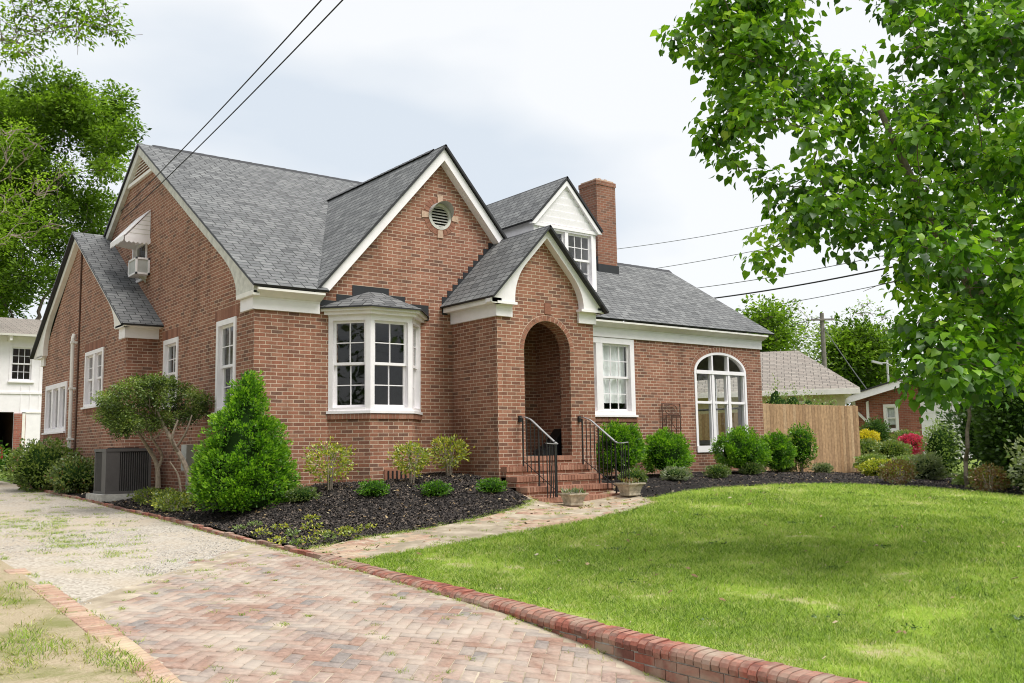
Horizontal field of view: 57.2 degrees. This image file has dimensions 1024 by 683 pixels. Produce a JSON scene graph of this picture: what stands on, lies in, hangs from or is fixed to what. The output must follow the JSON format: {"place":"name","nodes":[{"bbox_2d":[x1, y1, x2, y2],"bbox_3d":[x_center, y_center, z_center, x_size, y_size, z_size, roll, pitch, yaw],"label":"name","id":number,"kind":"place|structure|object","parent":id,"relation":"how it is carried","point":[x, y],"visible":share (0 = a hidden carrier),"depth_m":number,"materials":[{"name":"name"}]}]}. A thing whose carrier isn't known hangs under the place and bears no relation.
{"place":"outdoors","nodes":[
{"label":"outdoors","id":0,"kind":"place"},
{"bbox_2d":[0,560,178,682],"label":"verge","id":1,"kind":"structure","parent":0,"point":[64,672],"depth_m":6.75,"materials":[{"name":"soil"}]},
{"bbox_2d":[0,0,142,74],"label":"willow oak","id":2,"kind":"object","parent":1,"relation":"on","point":[84,18],"visible":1,"depth_m":16.01,"materials":[{"name":"green plant"}]},
{"bbox_2d":[0,481,574,682],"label":"driveway","id":3,"kind":"structure","parent":0,"point":[83,586],"depth_m":12.21,"materials":[{"name":"beige gravel"}]},
{"bbox_2d":[4,568,182,682],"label":"edging course","id":4,"kind":"object","parent":3,"relation":"on","point":[87,623],"visible":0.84,"depth_m":7.17,"materials":[{"name":"brick"}]},
{"bbox_2d":[79,544,669,682],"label":"brick paving","id":5,"kind":"structure","parent":3,"relation":"on","point":[178,628],"depth_m":7.34,"materials":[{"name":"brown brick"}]},
{"bbox_2d":[0,492,665,682],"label":"joint weeds","id":6,"kind":"object","parent":5,"relation":"on","point":[178,524],"visible":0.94,"depth_m":12.29,"materials":[{"name":"green plant"}]},
{"bbox_2d":[306,490,656,560],"bbox_3d":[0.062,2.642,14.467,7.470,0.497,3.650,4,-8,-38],"label":"path","id":7,"kind":"structure","parent":0,"point":[470,530],"depth_m":13.23,"materials":[{"name":"brick"}]},
{"bbox_2d":[557,487,588,505],"bbox_3d":[1.073,2.712,16.488,0.396,0.337,0.396,3,-7,-30],"label":"stone planter","id":8,"kind":"object","parent":7,"relation":"on","point":[574,497],"visible":1,"depth_m":16.39,"materials":[{"name":"beige stone"}]},
{"bbox_2d":[614,477,645,495],"bbox_3d":[2.201,2.699,17.535,0.426,0.358,0.426,3,-8,-34],"label":"stone planter","id":9,"kind":"object","parent":7,"relation":"on","point":[629,487],"visible":1,"depth_m":17.42,"materials":[{"name":"beige stone"}]},
{"bbox_2d":[0,455,993,549],"bbox_3d":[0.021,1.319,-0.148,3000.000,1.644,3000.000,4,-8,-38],"label":"ground","id":10,"kind":"structure","parent":0,"point":[970,465],"depth_m":26.71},
{"bbox_2d":[0,437,13,479],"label":"boxwood shrub","id":11,"kind":"object","parent":10,"relation":"on","point":[3,454],"visible":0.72,"depth_m":25.03,"materials":[{"name":"green plant"}]},
{"bbox_2d":[0,317,42,471],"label":"garage building","id":12,"kind":"structure","parent":10,"relation":"on","point":[21,374],"depth_m":34.37,"materials":[{"name":"white paint"}]},
{"bbox_2d":[8,345,33,382],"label":"window","id":13,"kind":"structure","parent":12,"relation":"in","point":[31,371],"depth_m":34.35,"materials":[{"name":"white paint"}]},
{"bbox_2d":[21,412,40,450],"bbox_3d":[-17.513,3.705,34.256,0.714,2.262,0.070,4,-8,-38],"label":"door","id":14,"kind":"structure","parent":12,"relation":"in","point":[33,420],"depth_m":34.28,"materials":[{"name":"white paint"}]},
{"bbox_2d":[0,436,81,491],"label":"boxwood shrub","id":15,"kind":"object","parent":10,"relation":"on","point":[32,464],"visible":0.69,"depth_m":21.85,"materials":[{"name":"green plant"}]},
{"bbox_2d":[0,110,85,261],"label":"young oak","id":16,"kind":"object","parent":10,"relation":"on","point":[10,134],"visible":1,"depth_m":33.05,"materials":[{"name":"green plant"}]},
{"bbox_2d":[0,55,151,319],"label":"oak tree","id":17,"kind":"object","parent":10,"relation":"on","point":[71,108],"visible":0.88,"depth_m":44.04,"materials":[{"name":"green plant"}]},
{"bbox_2d":[18,485,326,558],"bbox_3d":[-7.396,3.132,17.585,0.189,0.549,16.770,4,-8,-38],"label":"bed edging","id":18,"kind":"object","parent":10,"relation":"on","point":[292,549],"visible":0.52,"depth_m":13.88,"materials":[{"name":"brick"}]},
{"bbox_2d":[29,143,774,502],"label":"brick house","id":19,"kind":"structure","parent":10,"relation":"on","point":[427,297],"depth_m":19.06,"materials":[{"name":"brick"}]},
{"bbox_2d":[41,381,67,434],"bbox_3d":[-12.100,1.789,24.955,0.195,1.325,2.490,4,-8,-38],"label":"window","id":20,"kind":"structure","parent":19,"relation":"in","point":[55,394],"depth_m":25.15,"materials":[{"name":"white paint"}]},
{"bbox_2d":[81,347,103,409],"bbox_3d":[-9.784,0.879,22.033,0.195,1.365,1.690,4,-8,-38],"label":"window","id":21,"kind":"structure","parent":19,"relation":"in","point":[94,359],"depth_m":22.05,"materials":[{"name":"white paint"}]},
{"bbox_2d":[128,257,149,282],"bbox_3d":[-8.486,-1.605,21.361,0.320,0.520,0.600,4,-8,-38],"label":"air conditioner","id":22,"kind":"object","parent":19,"relation":"attached to","point":[139,267],"depth_m":21.19,"materials":[{"name":"white paint"}]},
{"bbox_2d":[132,242,147,282],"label":"window","id":23,"kind":"structure","parent":19,"relation":"in","point":[135,253],"depth_m":22.16,"materials":[{"name":"white paint"}]},
{"bbox_2d":[162,337,178,408],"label":"window","id":24,"kind":"structure","parent":19,"relation":"in","point":[168,344],"depth_m":19.94,"materials":[{"name":"white paint"}]},
{"bbox_2d":[121,0,321,210],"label":"service wire","id":25,"kind":"object","parent":19,"relation":"attached to","point":[314,7],"visible":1,"depth_m":16.07,"materials":[{"name":"rubber"}]},
{"bbox_2d":[212,316,236,413],"bbox_3d":[-5.226,0.458,17.242,0.195,1.745,1.010,4,-8,-38],"label":"window","id":26,"kind":"structure","parent":19,"relation":"in","point":[221,326],"depth_m":17.50,"materials":[{"name":"white paint"}]},
{"bbox_2d":[122,0,342,219],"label":"service wire","id":27,"kind":"object","parent":19,"relation":"attached to","point":[333,9],"visible":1,"depth_m":15.99,"materials":[{"name":"rubber"}]},
{"bbox_2d":[328,315,369,410],"bbox_3d":[-2.945,0.396,17.086,0.785,1.730,0.136,-2,-6,9],"label":"window","id":28,"kind":"structure","parent":19,"relation":"in","point":[333,321],"depth_m":17.07,"materials":[{"name":"white paint"}]},
{"bbox_2d":[370,315,411,410],"bbox_3d":[-2.249,0.407,17.285,0.880,1.730,0.136,4,-8,-38],"label":"window","id":29,"kind":"structure","parent":19,"relation":"in","point":[406,385],"depth_m":17.36,"materials":[{"name":"white paint"}]},
{"bbox_2d":[412,319,420,411],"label":"window","id":30,"kind":"structure","parent":19,"relation":"in","point":[416,370],"depth_m":18.17,"materials":[{"name":"white paint"}]},
{"bbox_2d":[533,429,561,455],"bbox_3d":[0.760,2.029,18.942,0.620,0.530,0.300,4,-8,-38],"label":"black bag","id":31,"kind":"object","parent":19,"relation":"on","point":[555,434],"visible":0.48,"depth_m":18.89,"materials":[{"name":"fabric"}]},
{"bbox_2d":[538,226,596,290],"bbox_3d":[1.291,-1.979,22.459,1.780,1.405,0.195,4,-8,-38],"label":"window","id":32,"kind":"structure","parent":19,"relation":"in","point":[564,233],"depth_m":22.88,"materials":[{"name":"white paint"}]},
{"bbox_2d":[593,336,638,416],"bbox_3d":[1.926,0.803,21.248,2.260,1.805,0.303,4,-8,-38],"label":"window","id":33,"kind":"structure","parent":19,"relation":"in","point":[611,384],"depth_m":21.64,"materials":[{"name":"white paint"}]},
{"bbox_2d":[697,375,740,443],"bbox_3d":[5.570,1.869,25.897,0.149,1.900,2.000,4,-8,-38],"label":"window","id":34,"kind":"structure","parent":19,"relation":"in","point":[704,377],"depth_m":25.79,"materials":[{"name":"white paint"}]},
{"bbox_2d":[694,353,748,451],"bbox_3d":[5.264,1.528,23.710,1.994,2.498,0.135,4,-8,-38],"label":"window","id":35,"kind":"structure","parent":19,"relation":"in","point":[711,402],"depth_m":23.68,"materials":[{"name":"white paint"}]},
{"bbox_2d":[7,470,1023,549],"bbox_3d":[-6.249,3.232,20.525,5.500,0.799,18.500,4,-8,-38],"label":"mulch bed","id":36,"kind":"object","parent":10,"relation":"on","point":[252,509],"visible":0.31,"depth_m":15.03,"materials":[{"name":"black wood"}]},
{"bbox_2d":[43,454,94,493],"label":"boxwood shrub","id":37,"kind":"object","parent":36,"relation":"on","point":[73,475],"visible":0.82,"depth_m":20.66,"materials":[{"name":"green plant"}]},
{"bbox_2d":[86,493,143,501],"bbox_3d":[-7.982,3.171,19.220,1.120,0.135,1.140,4,-8,-38],"label":"condenser pad","id":38,"kind":"object","parent":36,"relation":"on","point":[104,497],"visible":0.5,"depth_m":18.65,"materials":[{"name":"concrete"}]},
{"bbox_2d":[93,447,152,493],"bbox_3d":[-7.997,2.642,19.287,0.910,0.920,0.910,4,-8,-38],"label":"condenser unit","id":39,"kind":"object","parent":38,"relation":"on","point":[125,470],"visible":0.92,"depth_m":18.95,"materials":[{"name":"grey metal"}]},
{"bbox_2d":[126,486,171,505],"bbox_3d":[-6.766,2.901,17.655,0.804,0.387,1.228,4,-8,-38],"label":"spirea","id":40,"kind":"object","parent":36,"relation":"on","point":[144,499],"visible":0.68,"depth_m":17.53,"materials":[{"name":"green plant"}]},
{"bbox_2d":[90,371,215,495],"bbox_3d":[-6.412,1.679,17.092,2.451,2.310,1.470,4,-8,-38],"label":"ornamental tree","id":41,"kind":"object","parent":36,"relation":"on","point":[118,416],"visible":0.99,"depth_m":16.88,"materials":[{"name":"green plant"}]},
{"bbox_2d":[146,491,195,511],"bbox_3d":[-5.954,2.796,16.332,0.779,0.408,1.314,4,-8,-38],"label":"spirea","id":42,"kind":"object","parent":36,"relation":"on","point":[184,499],"visible":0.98,"depth_m":16.18,"materials":[{"name":"green plant"}]},
{"bbox_2d":[151,487,192,506],"bbox_3d":[-6.125,2.819,16.942,0.775,0.405,1.268,2,-7,-25],"label":"spirea","id":43,"kind":"object","parent":36,"relation":"on","point":[158,493],"visible":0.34,"depth_m":16.82,"materials":[{"name":"green plant"}]},
{"bbox_2d":[184,369,301,512],"bbox_3d":[-4.406,1.604,15.431,1.854,2.330,1.813,4,-8,-38],"label":"cone holly","id":44,"kind":"object","parent":36,"relation":"on","point":[242,460],"visible":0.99,"depth_m":15.02,"materials":[{"name":"green plant"}]},
{"bbox_2d":[282,484,322,502],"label":"azalea","id":45,"kind":"object","parent":36,"relation":"on","point":[306,493],"visible":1,"depth_m":15.09,"materials":[{"name":"green plant"}]},
{"bbox_2d":[300,436,359,489],"bbox_3d":[-3.066,2.072,15.874,0.964,0.960,0.904,-2,-6,7],"label":"nandina shrub","id":46,"kind":"object","parent":36,"relation":"on","point":[329,479],"visible":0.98,"depth_m":15.81,"materials":[{"name":"green plant"}]},
{"bbox_2d":[353,478,389,496],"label":"azalea","id":47,"kind":"object","parent":36,"relation":"on","point":[375,488],"visible":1,"depth_m":15.24,"materials":[{"name":"green plant"}]},
{"bbox_2d":[386,439,433,482],"bbox_3d":[-1.785,2.108,16.511,0.762,0.831,0.765,-4,-7,23],"label":"nandina shrub","id":48,"kind":"object","parent":36,"relation":"on","point":[415,464],"visible":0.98,"depth_m":16.45,"materials":[{"name":"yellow plant"}]},
{"bbox_2d":[416,478,454,496],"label":"azalea","id":49,"kind":"object","parent":36,"relation":"on","point":[437,487],"visible":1,"depth_m":15.57,"materials":[{"name":"green plant"}]},
{"bbox_2d":[427,433,474,475],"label":"nandina shrub","id":50,"kind":"object","parent":36,"relation":"on","point":[446,462],"visible":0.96,"depth_m":17.54,"materials":[{"name":"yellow plant"}]},
{"bbox_2d":[474,477,507,492],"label":"azalea","id":51,"kind":"object","parent":36,"relation":"on","point":[489,485],"visible":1,"depth_m":16.20,"materials":[{"name":"green plant"}]},
{"bbox_2d":[525,621,758,682],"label":"kerb wall","id":52,"kind":"structure","parent":10,"relation":"on","point":[678,668],"depth_m":6.68,"materials":[{"name":"brick"}]},
{"bbox_2d":[319,555,868,682],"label":"kerb cap","id":53,"kind":"object","parent":52,"relation":"on","point":[732,664],"visible":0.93,"depth_m":7.04,"materials":[{"name":"brick"}]},
{"bbox_2d":[529,622,777,682],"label":"kerb mortar","id":54,"kind":"object","parent":10,"relation":"on","point":[602,642],"visible":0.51,"depth_m":6.79,"materials":[{"name":"concrete"}]},
{"bbox_2d":[735,293,810,351],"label":"bushy tree","id":55,"kind":"object","parent":10,"relation":"on","point":[771,321],"visible":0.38,"depth_m":60.62,"materials":[{"name":"green plant"}]},
{"bbox_2d":[762,373,792,404],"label":"climbing shrub","id":56,"kind":"object","parent":10,"relation":"on","point":[776,398],"visible":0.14,"depth_m":28.27,"materials":[{"name":"green plant"}]},
{"bbox_2d":[697,351,859,413],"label":"stucco house","id":57,"kind":"structure","parent":10,"relation":"on","point":[800,370],"depth_m":34.56,"materials":[{"name":"beige paint"}]},
{"bbox_2d":[698,403,860,472],"bbox_3d":[5.841,3.298,29.604,4.956,2.280,8.268,4,-8,-38],"label":"wooden fence","id":58,"kind":"object","parent":10,"relation":"on","point":[835,428],"visible":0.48,"depth_m":27.00,"materials":[{"name":"brown wood"}]},
{"bbox_2d":[782,383,810,404],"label":"climbing shrub","id":59,"kind":"object","parent":10,"relation":"on","point":[794,400],"visible":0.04,"depth_m":28.86,"materials":[{"name":"green plant"}]},
{"bbox_2d":[601,471,1022,497],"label":"mulch bed","id":60,"kind":"object","parent":10,"relation":"on","point":[649,491],"visible":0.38,"depth_m":19.80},
{"bbox_2d":[596,419,646,475],"bbox_3d":[2.328,2.286,20.322,1.365,1.249,1.234,4,-8,-38],"label":"round holly","id":61,"kind":"object","parent":60,"relation":"on","point":[618,432],"visible":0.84,"depth_m":20.04,"materials":[{"name":"green plant"}]},
{"bbox_2d":[617,467,648,482],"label":"azalea","id":62,"kind":"object","parent":60,"relation":"on","point":[637,473],"visible":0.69,"depth_m":18.88,"materials":[{"name":"green plant"}]},
{"bbox_2d":[639,426,695,474],"bbox_3d":[3.418,2.461,21.038,1.392,1.135,1.275,4,-8,-38],"label":"round holly","id":63,"kind":"object","parent":60,"relation":"on","point":[665,448],"visible":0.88,"depth_m":20.75,"materials":[{"name":"green plant"}]},
{"bbox_2d":[661,403,680,432],"bbox_3d":[3.811,2.339,22.354,0.650,1.730,0.029,4,-8,-38],"label":"trellis","id":64,"kind":"object","parent":60,"relation":"on","point":[671,415],"visible":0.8,"depth_m":22.41,"materials":[{"name":"black metal"}]},
{"bbox_2d":[660,465,693,480],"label":"azalea","id":65,"kind":"object","parent":60,"relation":"on","point":[676,473],"visible":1,"depth_m":19.66,"materials":[{"name":"green plant"}]},
{"bbox_2d":[702,463,731,477],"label":"azalea","id":66,"kind":"object","parent":60,"relation":"on","point":[716,470],"visible":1,"depth_m":20.76,"materials":[{"name":"green plant"}]},
{"bbox_2d":[708,424,772,468],"bbox_3d":[5.487,2.544,22.484,1.385,1.147,1.398,1,-7,-17],"label":"round holly","id":67,"kind":"object","parent":60,"relation":"on","point":[740,447],"visible":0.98,"depth_m":22.16,"materials":[{"name":"green plant"}]},
{"bbox_2d":[738,461,766,474],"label":"azalea","id":68,"kind":"object","parent":60,"relation":"on","point":[749,469],"visible":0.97,"depth_m":21.95,"materials":[{"name":"green plant"}]},
{"bbox_2d":[757,428,797,470],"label":"round holly","id":69,"kind":"object","parent":60,"relation":"on","point":[779,455],"visible":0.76,"depth_m":23.44,"materials":[{"name":"green plant"}]},
{"bbox_2d":[786,421,818,472],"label":"upright holly","id":70,"kind":"object","parent":60,"relation":"on","point":[803,440],"visible":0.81,"depth_m":24.03,"materials":[{"name":"green plant"}]},
{"bbox_2d":[808,462,833,472],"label":"azalea","id":71,"kind":"object","parent":60,"relation":"on","point":[822,467],"visible":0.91,"depth_m":25.11,"materials":[{"name":"green plant"}]},
{"bbox_2d":[852,452,886,467],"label":"garden shrub","id":72,"kind":"object","parent":60,"relation":"on","point":[862,459],"visible":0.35,"depth_m":26.88,"materials":[{"name":"green plant"}]},
{"bbox_2d":[854,457,902,476],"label":"garden shrub","id":73,"kind":"object","parent":60,"relation":"on","point":[868,467],"visible":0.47,"depth_m":24.32,"materials":[{"name":"yellow plant"}]},
{"bbox_2d":[875,456,921,483],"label":"red shrub","id":74,"kind":"object","parent":60,"relation":"on","point":[884,472],"visible":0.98,"depth_m":19.88,"materials":[{"name":"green plant"}]},
{"bbox_2d":[906,451,948,479],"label":"garden shrub","id":75,"kind":"object","parent":60,"relation":"on","point":[929,466],"visible":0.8,"depth_m":23.29,"materials":[{"name":"green plant"}]},
{"bbox_2d":[918,418,963,477],"bbox_3d":[11.949,3.026,26.107,1.486,1.839,1.090,4,-8,-38],"label":"garden shrub","id":76,"kind":"object","parent":60,"relation":"on","point":[932,444],"visible":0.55,"depth_m":25.87,"materials":[{"name":"green plant"}]},
{"bbox_2d":[895,375,1018,488],"bbox_3d":[9.161,1.560,18.974,2.416,2.945,3.988,-5,-8,35],"label":"thin trunk tree","id":77,"kind":"object","parent":60,"relation":"on","point":[966,456],"visible":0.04,"depth_m":18.95,"materials":[{"name":"brown plant"}]},
{"bbox_2d":[923,393,993,472],"bbox_3d":[11.890,1.724,22.425,3.446,3.645,3.465,-1,-6,5],"label":"evergreen shrub","id":78,"kind":"object","parent":60,"relation":"on","point":[960,415],"visible":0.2,"depth_m":22.56,"materials":[{"name":"green plant"}]},
{"bbox_2d":[950,468,1020,487],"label":"garden shrub","id":79,"kind":"object","parent":60,"relation":"on","point":[960,478],"visible":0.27,"depth_m":20.38,"materials":[{"name":"green plant"}]},
{"bbox_2d":[966,462,1014,491],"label":"red shrub","id":80,"kind":"object","parent":60,"relation":"on","point":[987,486],"visible":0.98,"depth_m":18.29,"materials":[{"name":"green plant"}]},
{"bbox_2d":[958,309,1023,485],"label":"evergreen shrub","id":81,"kind":"object","parent":60,"relation":"on","point":[1015,408],"visible":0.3,"depth_m":18.88,"materials":[{"name":"green plant"}]},
{"bbox_2d":[962,392,1023,490],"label":"evergreen shrub","id":82,"kind":"object","parent":60,"relation":"on","point":[979,430],"visible":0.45,"depth_m":19.18,"materials":[{"name":"green plant"}]},
{"bbox_2d":[1004,434,1023,493],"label":"leafy shrub","id":83,"kind":"object","parent":60,"relation":"on","point":[1018,462],"visible":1,"depth_m":17.60,"materials":[{"name":"green plant"}]},
{"bbox_2d":[775,298,849,367],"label":"vine tree","id":84,"kind":"object","parent":10,"relation":"on","point":[806,345],"visible":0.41,"depth_m":65.53,"materials":[{"name":"green plant"}]},
{"bbox_2d":[811,313,834,367],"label":"utility pole","id":85,"kind":"object","parent":10,"relation":"on","point":[823,343],"visible":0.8,"depth_m":60.66,"materials":[{"name":"brown wood"}]},
{"bbox_2d":[799,308,906,405],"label":"dense tree","id":86,"kind":"object","parent":10,"relation":"on","point":[866,344],"visible":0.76,"depth_m":67.27,"materials":[{"name":"green plant"}]},
{"bbox_2d":[838,294,893,329],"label":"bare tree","id":87,"kind":"object","parent":10,"relation":"on","point":[861,312],"visible":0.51,"depth_m":90.69,"materials":[{"name":"green plant"}]},
{"bbox_2d":[859,428,880,441],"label":"garden shrub","id":88,"kind":"object","parent":10,"relation":"on","point":[865,433],"visible":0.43,"depth_m":32.79,"materials":[{"name":"yellow plant"}]},
{"bbox_2d":[860,437,882,454],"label":"garden shrub","id":89,"kind":"object","parent":10,"relation":"on","point":[866,444],"visible":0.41,"depth_m":30.75,"materials":[{"name":"green plant"}]},
{"bbox_2d":[859,415,891,441],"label":"garden shrub","id":90,"kind":"object","parent":10,"relation":"on","point":[881,427],"visible":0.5,"depth_m":36.86,"materials":[{"name":"green plant"}]},
{"bbox_2d":[870,438,912,459],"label":"garden shrub","id":91,"kind":"object","parent":10,"relation":"on","point":[889,448],"visible":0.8,"depth_m":29.27,"materials":[{"name":"green plant"}]},
{"bbox_2d":[889,428,923,439],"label":"garden shrub","id":92,"kind":"object","parent":10,"relation":"on","point":[897,433],"visible":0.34,"depth_m":35.85,"materials":[{"name":"green plant"}]},
{"bbox_2d":[845,374,972,454],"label":"brick bungalow","id":93,"kind":"object","parent":10,"relation":"on","point":[874,401],"visible":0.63,"depth_m":40.15,"materials":[{"name":"red brick"}]},
{"bbox_2d":[883,404,898,431],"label":"window","id":94,"kind":"structure","parent":93,"relation":"in","point":[890,412],"depth_m":40.41,"materials":[{"name":"white paint"}]},
{"bbox_2d":[0,0,1023,405],"label":"sky","id":95,"kind":"structure","parent":0,"point":[525,95],"materials":[{"name":"white"}]},
{"bbox_2d":[350,482,1023,682],"bbox_3d":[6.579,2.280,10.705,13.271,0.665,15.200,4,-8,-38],"label":"lawn","id":96,"kind":"structure","parent":0,"point":[854,646],"depth_m":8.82,"materials":[{"name":"plant"}]},
{"bbox_2d":[67,471,1023,658],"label":"leaf litter","id":97,"kind":"object","parent":96,"relation":"on","point":[835,621],"visible":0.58,"depth_m":14.11,"materials":[{"name":"brown plant"}]},
{"bbox_2d":[604,485,1023,637],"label":"clover","id":98,"kind":"object","parent":96,"relation":"on","point":[914,627],"visible":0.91,"depth_m":10.81,"materials":[{"name":"green plant"}]},
{"bbox_2d":[650,0,1023,423],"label":"shade tree","id":99,"kind":"object","parent":96,"relation":"on","point":[965,353],"visible":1,"depth_m":9.67,"materials":[{"name":"green plant"}]},
{"bbox_2d":[714,241,1006,298],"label":"utility wire","id":100,"kind":"object","parent":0,"point":[805,283],"visible":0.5,"depth_m":61.23,"materials":[{"name":"rubber"}]},
{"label":"garden path","id":101,"kind":"structure","parent":0,"visible":0},
{"bbox_2d":[898,433,926,453],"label":"garden shrub","id":102,"kind":"object","parent":101,"relation":"on","point":[913,439],"visible":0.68,"depth_m":30.79,"materials":[{"name":"red plant"}]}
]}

